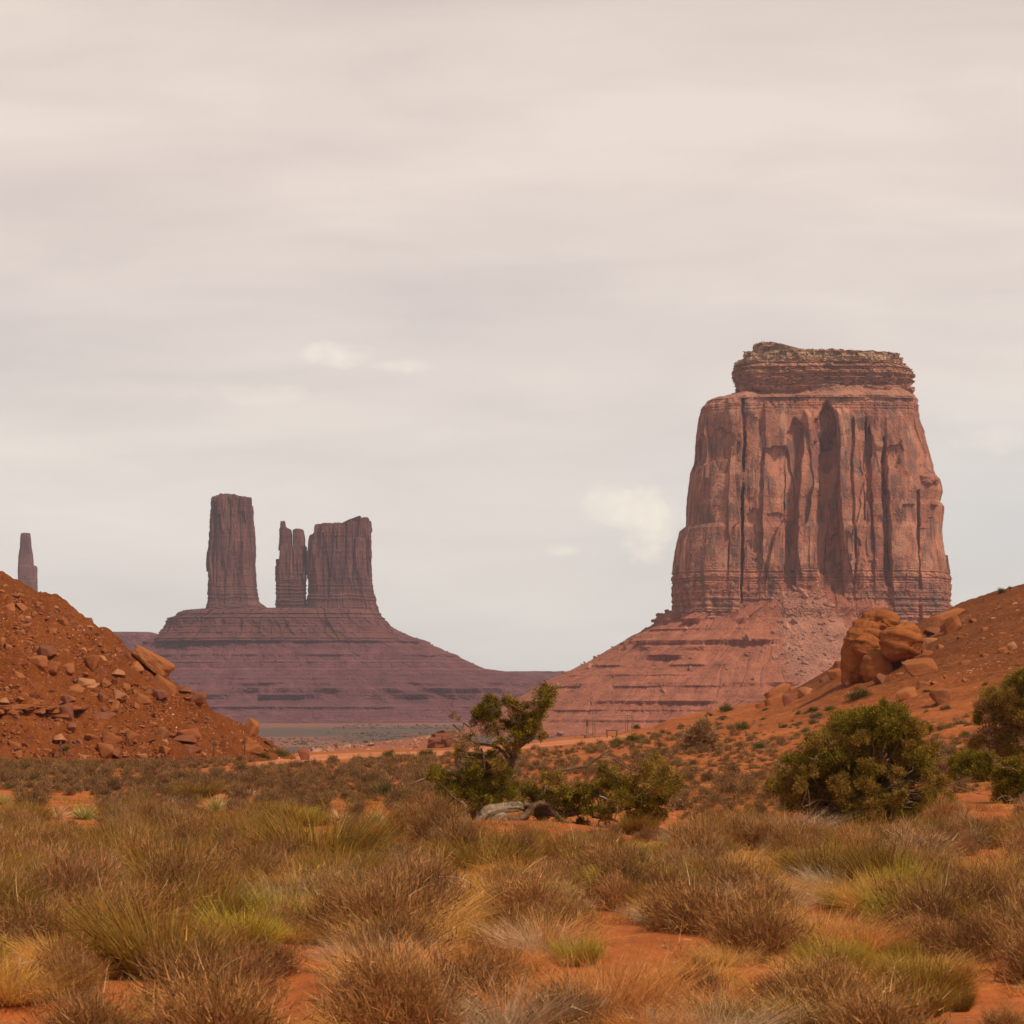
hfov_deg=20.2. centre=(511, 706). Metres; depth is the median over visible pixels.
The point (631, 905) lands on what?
grass tuft
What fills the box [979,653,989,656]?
sandstone rock
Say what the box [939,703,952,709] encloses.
saltbush
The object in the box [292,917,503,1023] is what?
brown bush
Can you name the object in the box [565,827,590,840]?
brown bush
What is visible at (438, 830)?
brown bush
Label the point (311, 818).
yellow green bush
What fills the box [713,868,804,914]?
brown bush
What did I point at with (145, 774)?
sagebrush
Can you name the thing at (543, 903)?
brown bush
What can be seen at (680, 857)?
brown bush
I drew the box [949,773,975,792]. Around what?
sagebrush
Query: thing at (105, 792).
sagebrush
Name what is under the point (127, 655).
stone
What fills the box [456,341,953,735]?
flat topped butte
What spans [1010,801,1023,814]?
sagebrush
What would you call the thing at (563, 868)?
brown bush
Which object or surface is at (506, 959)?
brown bush
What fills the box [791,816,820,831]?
brown bush
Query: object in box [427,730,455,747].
rock outcrop
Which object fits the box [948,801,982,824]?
dead bush
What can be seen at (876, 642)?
sandstone outcrop
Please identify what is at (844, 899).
grass tuft
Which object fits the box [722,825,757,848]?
brown bush
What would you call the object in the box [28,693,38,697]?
stone
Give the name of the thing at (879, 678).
sandstone rock
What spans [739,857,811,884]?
grass tuft
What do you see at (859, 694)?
green shrub
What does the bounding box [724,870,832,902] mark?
grass tuft
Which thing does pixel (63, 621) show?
sandstone rock
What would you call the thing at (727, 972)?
grass tuft
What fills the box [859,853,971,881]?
olive bush
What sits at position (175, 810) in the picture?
dead bush
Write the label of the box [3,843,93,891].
olive bush
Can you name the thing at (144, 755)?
sandstone rock
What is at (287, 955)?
brown bush
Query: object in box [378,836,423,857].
grey bush
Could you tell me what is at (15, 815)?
brown bush
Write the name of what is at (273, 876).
grass tuft
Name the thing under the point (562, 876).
brown bush
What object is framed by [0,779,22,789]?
sagebrush
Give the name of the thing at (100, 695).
sandstone rock
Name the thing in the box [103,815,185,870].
brown bush
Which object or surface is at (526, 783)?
sagebrush
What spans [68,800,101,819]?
yucca
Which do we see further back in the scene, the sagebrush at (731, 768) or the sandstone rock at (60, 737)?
the sandstone rock at (60, 737)
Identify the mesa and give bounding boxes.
[113,632,157,650]
[506,671,567,678]
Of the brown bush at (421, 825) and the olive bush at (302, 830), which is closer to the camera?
the olive bush at (302, 830)
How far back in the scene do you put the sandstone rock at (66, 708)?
205.05 m
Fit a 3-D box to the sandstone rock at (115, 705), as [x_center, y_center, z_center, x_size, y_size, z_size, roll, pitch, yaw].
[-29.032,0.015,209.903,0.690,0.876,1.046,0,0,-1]
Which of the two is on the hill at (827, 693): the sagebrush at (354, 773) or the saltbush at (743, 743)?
the saltbush at (743, 743)
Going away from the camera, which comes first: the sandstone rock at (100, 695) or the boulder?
the sandstone rock at (100, 695)
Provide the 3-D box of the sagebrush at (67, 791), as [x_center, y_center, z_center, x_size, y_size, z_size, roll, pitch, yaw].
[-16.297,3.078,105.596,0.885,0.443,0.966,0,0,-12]
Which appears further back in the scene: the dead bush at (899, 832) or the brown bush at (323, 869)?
the dead bush at (899, 832)
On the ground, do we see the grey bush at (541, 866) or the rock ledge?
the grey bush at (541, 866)
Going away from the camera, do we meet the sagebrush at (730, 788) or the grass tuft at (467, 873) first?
the grass tuft at (467, 873)
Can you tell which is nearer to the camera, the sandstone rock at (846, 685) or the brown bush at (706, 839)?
the brown bush at (706, 839)
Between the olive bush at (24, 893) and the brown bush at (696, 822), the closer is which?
the olive bush at (24, 893)
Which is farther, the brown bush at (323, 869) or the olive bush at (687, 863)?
the olive bush at (687, 863)
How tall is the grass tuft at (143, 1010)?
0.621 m
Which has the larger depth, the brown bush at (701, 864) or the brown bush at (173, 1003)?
the brown bush at (701, 864)
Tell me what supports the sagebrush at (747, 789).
on the ground
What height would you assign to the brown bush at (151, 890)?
1.348 m
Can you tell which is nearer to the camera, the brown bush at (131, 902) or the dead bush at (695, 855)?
the brown bush at (131, 902)
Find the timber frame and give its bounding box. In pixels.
[592,714,633,736]
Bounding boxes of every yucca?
[0,789,15,804]
[45,802,72,819]
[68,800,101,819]
[197,792,232,811]
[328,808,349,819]
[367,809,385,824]
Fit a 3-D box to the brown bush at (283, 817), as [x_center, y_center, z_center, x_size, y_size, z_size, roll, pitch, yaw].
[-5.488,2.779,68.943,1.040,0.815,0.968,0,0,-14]
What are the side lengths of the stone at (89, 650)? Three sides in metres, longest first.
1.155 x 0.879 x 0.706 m
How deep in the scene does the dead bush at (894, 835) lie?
54.98 m
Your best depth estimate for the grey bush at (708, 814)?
74.36 m
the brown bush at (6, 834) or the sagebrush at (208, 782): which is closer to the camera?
the brown bush at (6, 834)
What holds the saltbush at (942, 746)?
on the hill at (827, 693)
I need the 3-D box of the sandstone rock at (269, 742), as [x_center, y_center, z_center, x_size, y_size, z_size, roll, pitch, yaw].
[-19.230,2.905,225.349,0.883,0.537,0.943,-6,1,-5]
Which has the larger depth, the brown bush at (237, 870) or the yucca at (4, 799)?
the yucca at (4, 799)
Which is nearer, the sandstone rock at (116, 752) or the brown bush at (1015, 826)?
the brown bush at (1015, 826)
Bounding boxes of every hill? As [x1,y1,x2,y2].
[0,571,296,762]
[653,584,1023,786]
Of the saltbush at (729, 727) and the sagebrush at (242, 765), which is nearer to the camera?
the sagebrush at (242, 765)
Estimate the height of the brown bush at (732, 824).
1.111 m
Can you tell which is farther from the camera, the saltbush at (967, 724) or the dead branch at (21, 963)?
the saltbush at (967, 724)
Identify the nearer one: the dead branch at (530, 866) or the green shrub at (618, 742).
the dead branch at (530, 866)
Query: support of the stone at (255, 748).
on the hill at (173, 716)
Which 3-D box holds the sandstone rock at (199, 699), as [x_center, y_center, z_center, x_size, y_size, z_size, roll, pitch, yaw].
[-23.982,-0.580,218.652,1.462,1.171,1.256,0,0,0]
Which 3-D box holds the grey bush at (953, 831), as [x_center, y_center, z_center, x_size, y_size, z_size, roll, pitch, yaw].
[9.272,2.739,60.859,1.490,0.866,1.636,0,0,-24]
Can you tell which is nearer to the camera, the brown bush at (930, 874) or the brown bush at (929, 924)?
the brown bush at (929, 924)
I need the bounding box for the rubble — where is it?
[308,736,430,751]
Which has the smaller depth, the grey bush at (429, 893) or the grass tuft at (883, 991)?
the grass tuft at (883, 991)
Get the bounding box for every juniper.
[410,680,691,826]
[764,695,981,825]
[945,746,1005,781]
[959,666,1023,761]
[987,754,1023,803]
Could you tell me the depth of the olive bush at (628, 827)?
70.50 m
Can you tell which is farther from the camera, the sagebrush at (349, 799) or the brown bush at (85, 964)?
the sagebrush at (349, 799)
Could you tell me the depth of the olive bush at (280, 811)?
70.80 m
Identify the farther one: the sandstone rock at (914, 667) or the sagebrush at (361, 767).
the sandstone rock at (914, 667)
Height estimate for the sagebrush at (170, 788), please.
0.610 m
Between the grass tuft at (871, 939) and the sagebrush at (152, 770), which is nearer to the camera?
the grass tuft at (871, 939)
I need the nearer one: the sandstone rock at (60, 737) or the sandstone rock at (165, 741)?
the sandstone rock at (60, 737)
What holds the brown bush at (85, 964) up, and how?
on the ground
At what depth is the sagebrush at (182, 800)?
86.58 m
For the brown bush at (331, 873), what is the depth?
47.24 m
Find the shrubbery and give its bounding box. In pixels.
[0,727,1022,835]
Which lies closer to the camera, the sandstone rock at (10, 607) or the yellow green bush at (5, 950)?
the yellow green bush at (5, 950)
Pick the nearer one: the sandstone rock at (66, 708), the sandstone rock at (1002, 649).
the sandstone rock at (1002, 649)
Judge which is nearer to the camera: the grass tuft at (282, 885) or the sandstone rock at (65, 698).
the grass tuft at (282, 885)
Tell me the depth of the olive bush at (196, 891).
40.73 m
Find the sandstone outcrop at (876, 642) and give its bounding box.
[840,609,923,684]
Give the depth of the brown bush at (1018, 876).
43.16 m
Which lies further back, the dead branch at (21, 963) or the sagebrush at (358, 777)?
the sagebrush at (358, 777)
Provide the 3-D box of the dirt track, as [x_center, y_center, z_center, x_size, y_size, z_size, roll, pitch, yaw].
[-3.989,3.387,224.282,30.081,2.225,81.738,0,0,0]
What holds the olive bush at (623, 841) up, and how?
on the ground
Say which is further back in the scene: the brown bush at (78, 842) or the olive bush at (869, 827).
the olive bush at (869, 827)
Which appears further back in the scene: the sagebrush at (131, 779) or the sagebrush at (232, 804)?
the sagebrush at (131, 779)
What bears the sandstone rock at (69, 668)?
on the hill at (173, 716)
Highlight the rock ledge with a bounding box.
[0,704,89,718]
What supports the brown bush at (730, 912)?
on the ground
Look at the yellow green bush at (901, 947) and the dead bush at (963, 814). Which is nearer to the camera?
the yellow green bush at (901, 947)
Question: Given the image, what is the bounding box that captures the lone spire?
[18,533,37,591]
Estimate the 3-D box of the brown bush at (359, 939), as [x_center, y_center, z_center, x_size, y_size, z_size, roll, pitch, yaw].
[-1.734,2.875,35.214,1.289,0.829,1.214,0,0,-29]
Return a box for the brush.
[265,724,583,751]
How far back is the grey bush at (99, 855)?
48.74 m
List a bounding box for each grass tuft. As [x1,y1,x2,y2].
[0,896,67,946]
[0,921,96,965]
[0,937,43,978]
[0,942,132,1006]
[0,949,62,992]
[7,946,140,979]
[116,985,233,1023]
[186,850,301,878]
[226,854,360,884]
[226,916,337,944]
[229,864,310,889]
[231,866,319,906]
[241,883,354,906]
[277,859,357,883]
[280,918,476,985]
[282,1008,362,1023]
[285,997,386,1023]
[295,916,476,975]
[303,953,451,987]
[309,899,486,956]
[322,879,519,932]
[333,945,451,974]
[401,912,498,957]
[416,953,637,1023]
[423,953,654,1022]
[442,858,581,901]
[448,896,648,955]
[452,859,487,880]
[454,918,752,1023]
[456,937,578,970]
[457,878,493,910]
[461,845,557,874]
[462,899,611,961]
[464,875,576,900]
[466,867,534,894]
[547,1012,682,1023]
[569,987,738,1023]
[587,832,665,850]
[602,900,654,924]
[606,894,717,918]
[609,973,823,1023]
[624,944,772,994]
[627,977,756,1020]
[637,963,787,1015]
[641,993,748,1023]
[644,819,675,843]
[649,965,764,986]
[675,936,780,967]
[681,837,800,871]
[707,963,944,1023]
[708,862,840,909]
[717,906,822,927]
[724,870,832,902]
[727,890,819,922]
[728,853,788,873]
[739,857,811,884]
[741,943,947,994]
[748,873,817,898]
[751,803,868,828]
[762,945,796,966]
[769,885,925,950]
[770,865,828,895]
[776,855,872,891]
[782,907,946,958]
[787,873,857,902]
[806,861,941,914]
[877,958,1011,998]
[882,946,1000,974]
[908,839,1023,884]
[941,857,1022,875]
[947,864,1023,899]
[972,915,1023,958]
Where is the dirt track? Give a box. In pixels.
[256,732,634,765]
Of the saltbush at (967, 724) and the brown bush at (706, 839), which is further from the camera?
the saltbush at (967, 724)
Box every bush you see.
[0,794,57,822]
[0,798,46,827]
[0,800,53,812]
[0,816,65,836]
[0,823,58,858]
[0,844,63,864]
[0,847,44,875]
[0,851,63,907]
[0,854,70,932]
[0,856,33,889]
[0,886,90,953]
[0,931,18,960]
[1,828,135,909]
[3,816,74,842]
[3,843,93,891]
[7,834,82,859]
[8,839,63,870]
[8,963,160,1023]
[9,805,58,825]
[12,926,117,985]
[18,836,55,859]
[21,812,69,850]
[25,820,89,842]
[25,876,299,979]
[26,828,107,855]
[28,869,133,938]
[28,937,123,1000]
[35,846,95,865]
[40,927,139,976]
[44,875,100,910]
[45,813,84,837]
[45,819,97,838]
[49,836,135,877]
[52,872,171,944]
[53,859,221,943]
[63,846,128,866]
[65,815,178,850]
[66,823,116,846]
[68,833,99,851]
[72,844,118,857]
[73,823,100,839]
[77,860,171,894]
[85,789,146,825]
[85,861,167,899]
[89,809,143,839]
[89,822,190,844]
[91,794,137,827]
[92,833,124,853]
[94,809,151,826]
[94,809,163,841]
[96,857,131,879]
[99,862,131,888]
[100,848,131,871]
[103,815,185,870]
[106,825,238,874]
[108,823,162,847]
[108,858,279,933]
[110,871,251,905]
[114,832,251,903]
[115,906,293,1016]
[121,787,165,825]
[121,806,149,823]
[124,928,317,1023]
[125,835,189,856]
[127,973,212,1023]
[128,853,212,878]
[138,824,192,855]
[140,796,204,829]
[142,795,195,819]
[146,797,190,814]
[151,803,211,852]
[164,777,235,798]
[175,833,205,857]
[181,894,303,949]
[184,906,239,937]
[185,804,233,832]
[188,855,269,894]
[197,845,279,875]
[201,816,267,854]
[203,931,306,994]
[207,806,269,844]
[213,835,291,881]
[217,859,253,883]
[225,784,421,862]
[229,839,298,869]
[234,876,322,928]
[235,823,311,860]
[236,797,303,822]
[237,855,382,903]
[243,938,317,979]
[244,895,317,938]
[245,813,322,843]
[249,797,310,824]
[249,873,300,895]
[270,797,333,826]
[273,809,294,825]
[274,864,355,889]
[277,866,356,938]
[279,845,354,874]
[283,836,386,868]
[286,831,400,881]
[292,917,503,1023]
[293,854,369,904]
[297,844,470,945]
[297,864,343,885]
[302,918,436,1011]
[312,810,337,825]
[312,865,357,878]
[323,809,376,841]
[327,915,409,958]
[334,811,373,828]
[334,899,466,960]
[335,813,373,831]
[335,842,488,932]
[339,924,551,1022]
[349,861,382,891]
[356,827,434,869]
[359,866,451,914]
[360,846,460,882]
[363,839,477,910]
[369,827,415,853]
[376,844,403,858]
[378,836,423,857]
[379,796,430,834]
[387,803,424,836]
[390,845,468,878]
[392,833,456,855]
[402,783,476,839]
[403,824,418,837]
[405,824,556,872]
[413,797,474,817]
[414,820,469,850]
[415,796,469,822]
[416,800,502,857]
[420,817,464,847]
[420,841,492,860]
[441,932,536,982]
[443,816,489,844]
[453,891,600,955]
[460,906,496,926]
[472,866,521,912]
[473,815,554,855]
[473,863,525,890]
[474,861,575,924]
[476,861,595,928]
[478,852,523,877]
[479,960,534,992]
[482,821,557,863]
[492,825,621,864]
[502,820,552,841]
[503,862,575,881]
[505,966,641,1023]
[510,838,553,867]
[516,890,558,925]
[519,885,606,940]
[520,850,588,894]
[524,855,579,888]
[533,820,613,853]
[536,859,588,899]
[538,929,609,966]
[541,868,605,918]
[542,880,575,898]
[545,827,621,862]
[550,841,632,864]
[554,830,635,845]
[560,825,658,884]
[563,815,615,841]
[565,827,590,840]
[572,853,646,899]
[572,863,655,912]
[574,845,659,896]
[577,840,680,903]
[595,823,623,844]
[596,843,654,865]
[612,806,663,835]
[613,850,699,877]
[614,875,714,905]
[624,840,678,856]
[627,849,723,876]
[628,861,777,935]
[630,826,662,842]
[633,858,699,891]
[634,861,705,924]
[638,837,714,867]
[649,842,672,859]
[651,827,671,837]
[651,979,857,1023]
[653,864,741,882]
[654,812,737,859]
[654,864,715,881]
[656,834,738,871]
[659,805,735,837]
[659,812,737,845]
[660,827,729,854]
[667,838,718,862]
[667,855,735,872]
[670,864,717,892]
[671,801,746,849]
[672,952,752,1001]
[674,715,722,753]
[677,842,733,875]
[683,868,838,962]
[693,807,723,821]
[693,842,777,894]
[697,826,743,862]
[705,897,756,937]
[706,846,730,864]
[707,811,760,845]
[710,803,755,823]
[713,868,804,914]
[716,827,745,855]
[721,803,770,818]
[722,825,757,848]
[725,808,792,849]
[732,804,789,824]
[734,858,790,889]
[735,953,842,1014]
[736,810,762,828]
[743,860,784,876]
[748,828,899,883]
[750,829,772,854]
[759,813,823,859]
[772,929,914,1018]
[775,953,966,1023]
[779,814,833,836]
[779,930,869,972]
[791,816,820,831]
[802,923,886,973]
[804,831,825,839]
[807,880,869,910]
[809,816,848,829]
[813,824,951,883]
[817,837,863,853]
[818,810,898,846]
[819,820,894,851]
[834,836,878,857]
[842,872,952,927]
[850,813,904,839]
[853,933,999,1001]
[854,847,950,886]
[855,854,1006,937]
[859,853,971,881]
[862,881,916,908]
[863,860,982,909]
[866,942,952,976]
[868,973,967,1018]
[870,907,969,946]
[872,812,933,833]
[876,811,929,851]
[876,812,956,858]
[876,950,933,965]
[877,937,922,960]
[885,840,979,881]
[886,821,918,842]
[887,903,972,956]
[891,840,962,863]
[896,821,972,859]
[901,860,964,889]
[903,812,972,862]
[905,808,958,832]
[916,896,1019,962]
[917,793,970,823]
[918,789,979,819]
[920,816,976,846]
[932,840,1023,912]
[936,976,983,1011]
[940,803,1005,844]
[944,883,1023,942]
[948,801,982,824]
[949,836,984,856]
[954,817,1009,849]
[956,813,1000,832]
[956,818,1000,848]
[964,889,1023,989]
[968,882,1023,949]
[974,866,1023,917]
[975,997,1023,1023]
[982,827,1023,864]
[986,810,1010,831]
[987,935,1023,975]
[990,812,1023,864]
[991,816,1021,838]
[993,860,1023,883]
[1005,797,1023,824]
[1006,813,1023,852]
[1007,859,1023,889]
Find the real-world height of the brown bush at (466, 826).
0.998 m
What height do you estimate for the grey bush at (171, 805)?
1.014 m
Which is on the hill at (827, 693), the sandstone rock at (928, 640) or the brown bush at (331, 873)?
the sandstone rock at (928, 640)
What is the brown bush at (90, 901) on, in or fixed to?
on the ground
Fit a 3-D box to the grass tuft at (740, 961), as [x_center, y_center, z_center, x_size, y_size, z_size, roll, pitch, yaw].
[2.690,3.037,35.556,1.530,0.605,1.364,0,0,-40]
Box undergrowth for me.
[0,756,1023,1023]
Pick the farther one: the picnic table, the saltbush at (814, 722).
the picnic table
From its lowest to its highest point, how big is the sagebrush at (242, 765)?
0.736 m
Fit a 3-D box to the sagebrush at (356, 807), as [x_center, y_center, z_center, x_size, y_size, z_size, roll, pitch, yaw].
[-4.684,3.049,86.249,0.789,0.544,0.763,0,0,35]
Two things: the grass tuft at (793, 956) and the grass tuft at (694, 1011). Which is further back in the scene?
the grass tuft at (793, 956)
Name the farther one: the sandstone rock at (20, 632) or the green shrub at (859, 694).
the sandstone rock at (20, 632)
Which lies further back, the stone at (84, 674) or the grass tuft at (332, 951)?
the stone at (84, 674)
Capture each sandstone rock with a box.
[0,636,5,647]
[0,697,9,703]
[2,603,14,611]
[8,741,21,751]
[11,750,21,758]
[15,630,24,635]
[16,603,27,611]
[28,655,46,668]
[37,644,58,656]
[48,627,56,634]
[48,660,60,673]
[53,734,65,741]
[57,618,67,625]
[59,702,73,720]
[60,694,72,702]
[63,663,74,673]
[67,722,75,732]
[84,655,99,670]
[85,733,98,739]
[96,743,113,758]
[98,693,102,701]
[100,680,111,687]
[101,732,123,743]
[107,748,120,758]
[111,701,119,711]
[113,689,125,698]
[125,730,139,739]
[130,661,143,672]
[132,693,151,704]
[133,753,146,757]
[149,674,178,695]
[152,689,168,699]
[156,727,169,737]
[159,745,170,755]
[161,739,168,745]
[172,734,196,743]
[176,727,201,738]
[180,685,191,693]
[183,744,202,753]
[191,691,206,705]
[242,718,258,735]
[243,737,256,744]
[263,740,272,745]
[298,748,309,759]
[755,702,764,708]
[763,693,782,705]
[764,682,791,698]
[782,693,791,705]
[797,687,811,697]
[819,675,828,683]
[827,668,840,679]
[833,661,839,668]
[842,683,850,687]
[873,673,885,683]
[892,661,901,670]
[895,687,916,700]
[902,658,937,676]
[916,681,929,688]
[921,650,933,655]
[923,627,939,635]
[924,638,936,643]
[929,687,951,704]
[930,608,966,623]
[940,615,962,633]
[959,660,971,664]
[968,618,976,622]
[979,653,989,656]
[998,647,1007,652]
[1007,641,1017,648]
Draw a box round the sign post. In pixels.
[584,720,589,737]
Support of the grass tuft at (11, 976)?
on the ground
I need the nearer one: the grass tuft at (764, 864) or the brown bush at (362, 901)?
the brown bush at (362, 901)
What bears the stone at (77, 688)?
on the hill at (173, 716)
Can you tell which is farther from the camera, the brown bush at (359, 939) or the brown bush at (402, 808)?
the brown bush at (402, 808)
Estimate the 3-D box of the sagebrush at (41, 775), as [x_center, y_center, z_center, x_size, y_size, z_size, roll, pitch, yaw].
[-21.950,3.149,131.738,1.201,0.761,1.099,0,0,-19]
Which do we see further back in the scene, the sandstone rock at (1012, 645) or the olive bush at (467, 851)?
the sandstone rock at (1012, 645)
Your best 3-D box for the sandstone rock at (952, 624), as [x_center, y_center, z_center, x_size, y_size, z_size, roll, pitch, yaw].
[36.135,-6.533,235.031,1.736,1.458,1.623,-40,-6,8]
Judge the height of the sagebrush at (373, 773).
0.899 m
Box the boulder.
[132,645,174,679]
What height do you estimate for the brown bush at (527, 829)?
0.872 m
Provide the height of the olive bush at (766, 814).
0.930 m
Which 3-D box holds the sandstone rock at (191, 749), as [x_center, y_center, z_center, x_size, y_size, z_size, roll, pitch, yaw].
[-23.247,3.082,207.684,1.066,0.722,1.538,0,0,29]
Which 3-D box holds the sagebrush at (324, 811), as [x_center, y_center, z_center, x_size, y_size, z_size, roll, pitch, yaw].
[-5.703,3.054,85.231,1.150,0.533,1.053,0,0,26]
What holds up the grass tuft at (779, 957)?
on the ground
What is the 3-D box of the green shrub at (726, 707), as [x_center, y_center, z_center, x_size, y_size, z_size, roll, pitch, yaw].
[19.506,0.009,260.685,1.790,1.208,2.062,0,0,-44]
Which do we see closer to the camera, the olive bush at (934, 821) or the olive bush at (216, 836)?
the olive bush at (216, 836)
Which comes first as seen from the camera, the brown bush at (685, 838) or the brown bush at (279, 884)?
the brown bush at (279, 884)
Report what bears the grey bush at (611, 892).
on the ground
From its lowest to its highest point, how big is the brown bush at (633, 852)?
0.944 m
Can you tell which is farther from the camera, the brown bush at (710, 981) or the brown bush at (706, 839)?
the brown bush at (706, 839)
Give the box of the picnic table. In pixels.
[605,729,618,737]
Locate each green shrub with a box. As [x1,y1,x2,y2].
[258,752,273,758]
[268,749,295,756]
[371,781,394,795]
[381,749,396,756]
[416,748,437,754]
[608,735,623,744]
[624,733,640,741]
[716,701,734,712]
[732,720,752,730]
[751,742,764,748]
[766,762,781,772]
[807,706,821,712]
[822,705,837,711]
[844,683,876,699]
[957,730,970,737]
[995,587,1006,593]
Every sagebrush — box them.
[0,770,8,783]
[0,770,25,782]
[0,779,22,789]
[12,787,30,801]
[22,768,42,781]
[23,789,51,805]
[32,776,52,789]
[50,781,66,792]
[56,770,75,783]
[60,785,76,794]
[62,768,82,777]
[69,768,87,778]
[81,775,101,784]
[83,763,99,776]
[84,777,105,786]
[90,782,115,795]
[94,763,116,778]
[97,776,126,790]
[120,774,144,786]
[132,773,152,785]
[135,767,155,781]
[143,765,157,776]
[153,780,172,792]
[154,772,171,784]
[156,783,174,793]
[157,783,174,794]
[167,792,195,808]
[168,768,195,781]
[178,787,196,799]
[194,773,218,788]
[208,765,225,776]
[221,770,238,778]
[223,781,254,802]
[223,795,248,812]
[226,781,247,792]
[227,772,241,781]
[232,762,248,771]
[240,771,251,783]
[243,761,263,773]
[243,767,266,782]
[251,775,270,788]
[255,786,286,804]
[256,790,271,803]
[278,769,296,778]
[290,787,313,799]
[294,794,311,801]
[298,788,339,809]
[299,775,324,783]
[301,802,332,815]
[302,776,321,785]
[326,777,348,786]
[332,765,349,776]
[334,790,364,799]
[342,793,359,803]
[345,800,365,813]
[347,766,365,777]
[348,760,370,772]
[351,771,370,782]
[357,783,381,797]
[360,768,380,783]
[368,774,394,784]
[372,772,398,788]
[381,787,413,803]
[382,797,399,805]
[383,765,400,775]
[396,784,413,792]
[408,769,428,785]
[427,783,435,792]
[517,778,535,789]
[579,762,597,775]
[606,825,623,835]
[672,798,687,809]
[677,791,691,799]
[681,769,698,781]
[695,770,722,782]
[706,790,728,804]
[713,770,736,786]
[713,797,738,811]
[716,777,741,795]
[721,757,743,773]
[732,777,762,796]
[737,775,755,786]
[756,782,777,802]
[774,804,787,811]
[929,761,948,771]
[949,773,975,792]
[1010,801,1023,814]
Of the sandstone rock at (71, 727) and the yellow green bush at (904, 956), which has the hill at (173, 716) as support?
the sandstone rock at (71, 727)
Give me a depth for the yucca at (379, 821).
78.56 m
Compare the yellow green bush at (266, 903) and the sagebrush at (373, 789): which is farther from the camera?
the sagebrush at (373, 789)
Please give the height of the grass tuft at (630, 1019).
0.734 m
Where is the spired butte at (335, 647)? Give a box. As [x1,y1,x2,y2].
[132,493,549,723]
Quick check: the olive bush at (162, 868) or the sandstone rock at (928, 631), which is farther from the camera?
the sandstone rock at (928, 631)
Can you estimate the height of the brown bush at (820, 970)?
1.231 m
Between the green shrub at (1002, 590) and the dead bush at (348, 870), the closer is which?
the dead bush at (348, 870)
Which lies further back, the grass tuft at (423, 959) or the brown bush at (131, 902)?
the brown bush at (131, 902)
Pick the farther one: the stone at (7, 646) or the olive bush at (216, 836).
the stone at (7, 646)
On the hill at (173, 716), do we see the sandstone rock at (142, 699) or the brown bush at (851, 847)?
the sandstone rock at (142, 699)
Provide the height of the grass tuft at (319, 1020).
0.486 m
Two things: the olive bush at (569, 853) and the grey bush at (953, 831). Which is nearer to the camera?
the olive bush at (569, 853)
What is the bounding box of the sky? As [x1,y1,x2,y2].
[0,0,1023,670]
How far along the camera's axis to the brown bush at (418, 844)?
55.81 m
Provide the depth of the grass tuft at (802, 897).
42.80 m
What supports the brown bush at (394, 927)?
on the ground
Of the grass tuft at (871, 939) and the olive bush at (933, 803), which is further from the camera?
the olive bush at (933, 803)
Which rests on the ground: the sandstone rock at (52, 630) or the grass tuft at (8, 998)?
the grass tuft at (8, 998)
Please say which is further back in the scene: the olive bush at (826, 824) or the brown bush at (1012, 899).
the olive bush at (826, 824)
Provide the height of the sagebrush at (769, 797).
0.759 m
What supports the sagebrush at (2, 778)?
on the ground
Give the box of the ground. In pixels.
[0,723,1023,1023]
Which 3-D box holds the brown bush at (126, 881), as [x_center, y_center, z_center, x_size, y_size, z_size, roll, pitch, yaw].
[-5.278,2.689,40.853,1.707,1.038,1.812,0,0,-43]
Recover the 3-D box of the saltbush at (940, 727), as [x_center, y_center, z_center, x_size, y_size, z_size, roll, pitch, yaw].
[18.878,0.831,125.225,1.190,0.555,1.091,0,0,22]
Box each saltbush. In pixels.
[683,758,700,764]
[704,761,718,766]
[715,715,727,719]
[725,721,735,729]
[736,739,748,746]
[777,721,786,727]
[808,717,822,724]
[809,710,819,717]
[934,721,955,730]
[934,741,950,753]
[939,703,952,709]
[942,754,952,765]
[951,717,966,724]
[963,720,974,726]
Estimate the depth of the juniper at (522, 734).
73.80 m
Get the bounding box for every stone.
[5,643,12,649]
[14,671,24,677]
[20,692,28,696]
[22,623,31,628]
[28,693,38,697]
[32,645,38,652]
[69,684,83,692]
[77,678,95,686]
[81,672,89,676]
[87,648,94,652]
[87,683,99,687]
[92,712,116,718]
[93,688,101,692]
[111,669,125,676]
[122,652,131,658]
[134,703,140,708]
[242,744,263,754]
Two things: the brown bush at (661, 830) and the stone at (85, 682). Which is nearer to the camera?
the brown bush at (661, 830)
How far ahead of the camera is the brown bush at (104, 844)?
55.71 m
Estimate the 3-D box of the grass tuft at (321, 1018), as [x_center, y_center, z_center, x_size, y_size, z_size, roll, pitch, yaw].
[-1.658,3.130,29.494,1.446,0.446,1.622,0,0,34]
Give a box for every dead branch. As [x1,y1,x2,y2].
[6,952,37,984]
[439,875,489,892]
[517,856,545,882]
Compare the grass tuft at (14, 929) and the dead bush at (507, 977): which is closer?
the dead bush at (507, 977)
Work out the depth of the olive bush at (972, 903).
39.20 m
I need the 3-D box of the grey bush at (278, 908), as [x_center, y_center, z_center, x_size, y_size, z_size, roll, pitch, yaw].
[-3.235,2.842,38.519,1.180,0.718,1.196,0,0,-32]
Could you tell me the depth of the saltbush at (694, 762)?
126.95 m
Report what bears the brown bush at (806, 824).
on the ground
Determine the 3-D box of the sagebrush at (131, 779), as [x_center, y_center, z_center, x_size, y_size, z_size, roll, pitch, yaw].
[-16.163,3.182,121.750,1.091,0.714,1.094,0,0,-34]
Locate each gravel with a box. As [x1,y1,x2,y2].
[890,586,1023,685]
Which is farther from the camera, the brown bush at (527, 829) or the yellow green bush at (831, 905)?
the brown bush at (527, 829)

